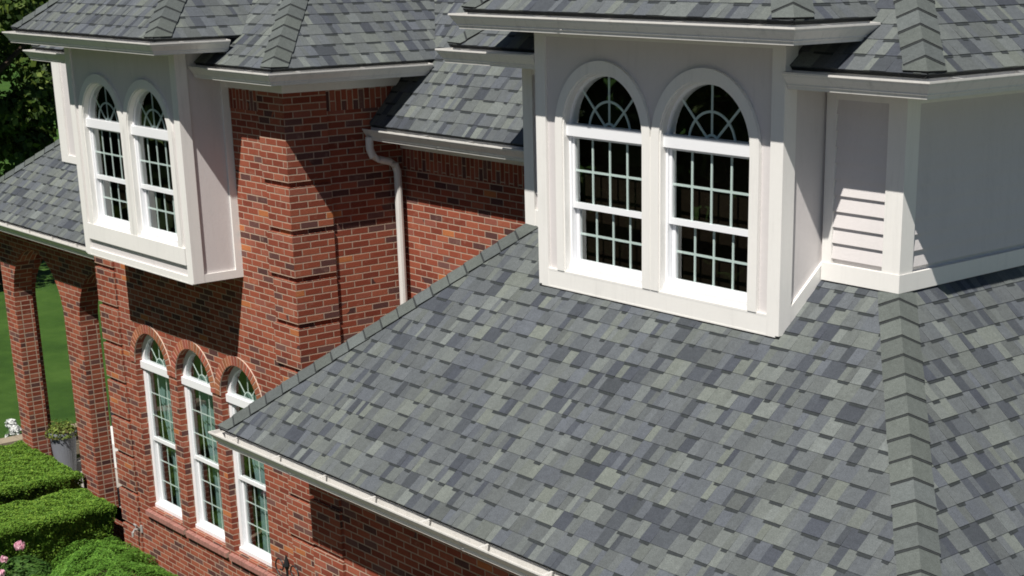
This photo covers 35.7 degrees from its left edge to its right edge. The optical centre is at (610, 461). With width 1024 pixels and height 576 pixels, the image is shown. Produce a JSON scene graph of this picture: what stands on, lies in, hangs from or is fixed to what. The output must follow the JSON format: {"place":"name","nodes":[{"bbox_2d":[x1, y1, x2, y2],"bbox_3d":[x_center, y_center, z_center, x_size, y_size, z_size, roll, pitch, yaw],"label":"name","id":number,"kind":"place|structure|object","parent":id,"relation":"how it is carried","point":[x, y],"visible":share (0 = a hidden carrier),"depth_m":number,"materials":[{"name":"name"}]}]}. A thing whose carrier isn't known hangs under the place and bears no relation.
{"place":"outdoors","nodes":[
{"label":"outdoors","id":0,"kind":"place"},
{"bbox_2d":[0,423,79,458],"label":"garden wall","id":1,"kind":"structure","parent":0,"point":[10,440],"depth_m":24.36,"materials":[{"name":"stone"}]},
{"bbox_2d":[0,43,111,437],"bbox_3d":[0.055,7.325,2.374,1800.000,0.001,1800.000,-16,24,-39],"label":"lawn","id":2,"kind":"structure","parent":0,"point":[55,352],"depth_m":31.84,"materials":[{"name":"green plant"}]},
{"bbox_2d":[5,418,21,436],"bbox_3d":[-9.277,-0.286,24.909,0.470,0.785,0.468,-16,24,-39],"label":"white flower plant","id":3,"kind":"object","parent":2,"relation":"on","point":[15,429],"visible":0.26,"depth_m":24.74,"materials":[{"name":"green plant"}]},
{"bbox_2d":[0,42,53,157],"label":"broadleaf tree","id":4,"kind":"object","parent":2,"relation":"on","point":[5,79],"visible":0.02,"depth_m":46.04,"materials":[{"name":"green plant"}]},
{"bbox_2d":[0,0,57,283],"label":"broadleaf tree","id":5,"kind":"object","parent":2,"relation":"on","point":[28,114],"visible":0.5,"depth_m":36.89,"materials":[{"name":"green plant"}]},
{"bbox_2d":[11,44,53,87],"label":"broadleaf tree","id":6,"kind":"object","parent":2,"relation":"on","point":[29,46],"visible":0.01,"depth_m":45.41,"materials":[{"name":"green plant"}]},
{"bbox_2d":[73,541,130,575],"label":"flower bed","id":7,"kind":"object","parent":2,"relation":"on","point":[114,565],"depth_m":20.70,"materials":[{"name":"green plant"}]},
{"bbox_2d":[0,540,54,575],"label":"peony bush","id":8,"kind":"object","parent":7,"relation":"on","point":[32,564],"visible":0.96,"depth_m":19.41,"materials":[{"name":"green plant"}]},
{"bbox_2d":[0,440,84,504],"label":"hedge","id":9,"kind":"object","parent":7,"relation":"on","point":[27,472],"visible":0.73,"depth_m":21.96,"materials":[{"name":"green plant"}]},
{"bbox_2d":[0,488,116,574],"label":"hedge","id":10,"kind":"object","parent":7,"relation":"on","point":[49,527],"visible":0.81,"depth_m":20.43,"materials":[{"name":"green plant"}]},
{"bbox_2d":[31,536,177,575],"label":"yew shrub","id":11,"kind":"object","parent":7,"relation":"on","point":[126,561],"visible":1,"depth_m":19.38,"materials":[{"name":"green plant"}]},
{"bbox_2d":[275,555,298,575],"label":"iron garden stake","id":12,"kind":"object","parent":2,"relation":"on","point":[286,565],"visible":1,"depth_m":16.15,"materials":[{"name":"black metal"}]},
{"bbox_2d":[0,0,1023,575],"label":"brick house","id":13,"kind":"structure","parent":2,"relation":"on","point":[554,286],"depth_m":12.35,"materials":[{"name":"red brick"}]},
{"bbox_2d":[45,418,77,470],"bbox_3d":[-8.065,-0.239,23.400,0.527,0.839,0.514,-16,24,-39],"label":"planter pot","id":14,"kind":"object","parent":13,"relation":"on","point":[61,436],"visible":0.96,"depth_m":23.26,"materials":[{"name":"grey concrete"}]},
{"bbox_2d":[78,74,133,234],"bbox_3d":[-5.452,-3.375,17.279,0.155,1.664,1.086,-16,24,-39],"label":"window","id":15,"kind":"structure","parent":13,"relation":"in","point":[89,125],"depth_m":17.45,"materials":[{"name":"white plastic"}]},
{"bbox_2d":[109,400,117,468],"bbox_3d":[-7.287,-0.355,23.721,0.420,0.850,1.500,-16,24,-39],"label":"porch bench","id":16,"kind":"object","parent":13,"relation":"on","point":[113,446],"visible":0.05,"depth_m":23.65,"materials":[{"name":"white paint"}]},
{"bbox_2d":[131,524,142,536],"bbox_3d":[-5.979,0.854,19.987,0.136,0.154,0.100,-16,24,-39],"label":"garden tap","id":17,"kind":"object","parent":13,"relation":"attached to","point":[138,528],"visible":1,"depth_m":19.98,"materials":[{"name":"metal"}]},
{"bbox_2d":[123,79,184,247],"bbox_3d":[-4.729,-3.132,16.515,0.155,1.664,1.086,-16,24,-39],"label":"window","id":18,"kind":"structure","parent":13,"relation":"in","point":[134,133],"depth_m":16.64,"materials":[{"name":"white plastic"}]},
{"bbox_2d":[140,334,182,520],"bbox_3d":[-5.332,-0.453,19.132,0.178,2.279,0.838,-16,24,-39],"label":"window","id":19,"kind":"structure","parent":13,"relation":"in","point":[158,367],"depth_m":19.30,"materials":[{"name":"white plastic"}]},
{"bbox_2d":[181,349,224,542],"bbox_3d":[-4.639,-0.221,18.399,0.178,2.279,0.838,-16,24,-39],"label":"window","id":20,"kind":"structure","parent":13,"relation":"in","point":[201,383],"depth_m":18.56,"materials":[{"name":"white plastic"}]},
{"bbox_2d":[226,366,271,566],"bbox_3d":[-3.942,0.013,17.663,0.178,2.279,0.838,-16,24,-39],"label":"window","id":21,"kind":"structure","parent":13,"relation":"in","point":[235,401],"depth_m":17.90,"materials":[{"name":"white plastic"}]},
{"bbox_2d":[555,61,651,289],"bbox_3d":[-0.017,-2.238,12.220,0.155,1.664,1.086,-16,24,-39],"label":"window","id":22,"kind":"structure","parent":13,"relation":"in","point":[568,132],"depth_m":12.31,"materials":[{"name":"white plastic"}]},
{"bbox_2d":[650,68,761,311],"bbox_3d":[0.717,-1.992,11.444,0.155,1.664,1.086,-16,24,-39],"label":"window","id":23,"kind":"structure","parent":13,"relation":"in","point":[665,144],"depth_m":11.51,"materials":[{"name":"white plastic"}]}
]}

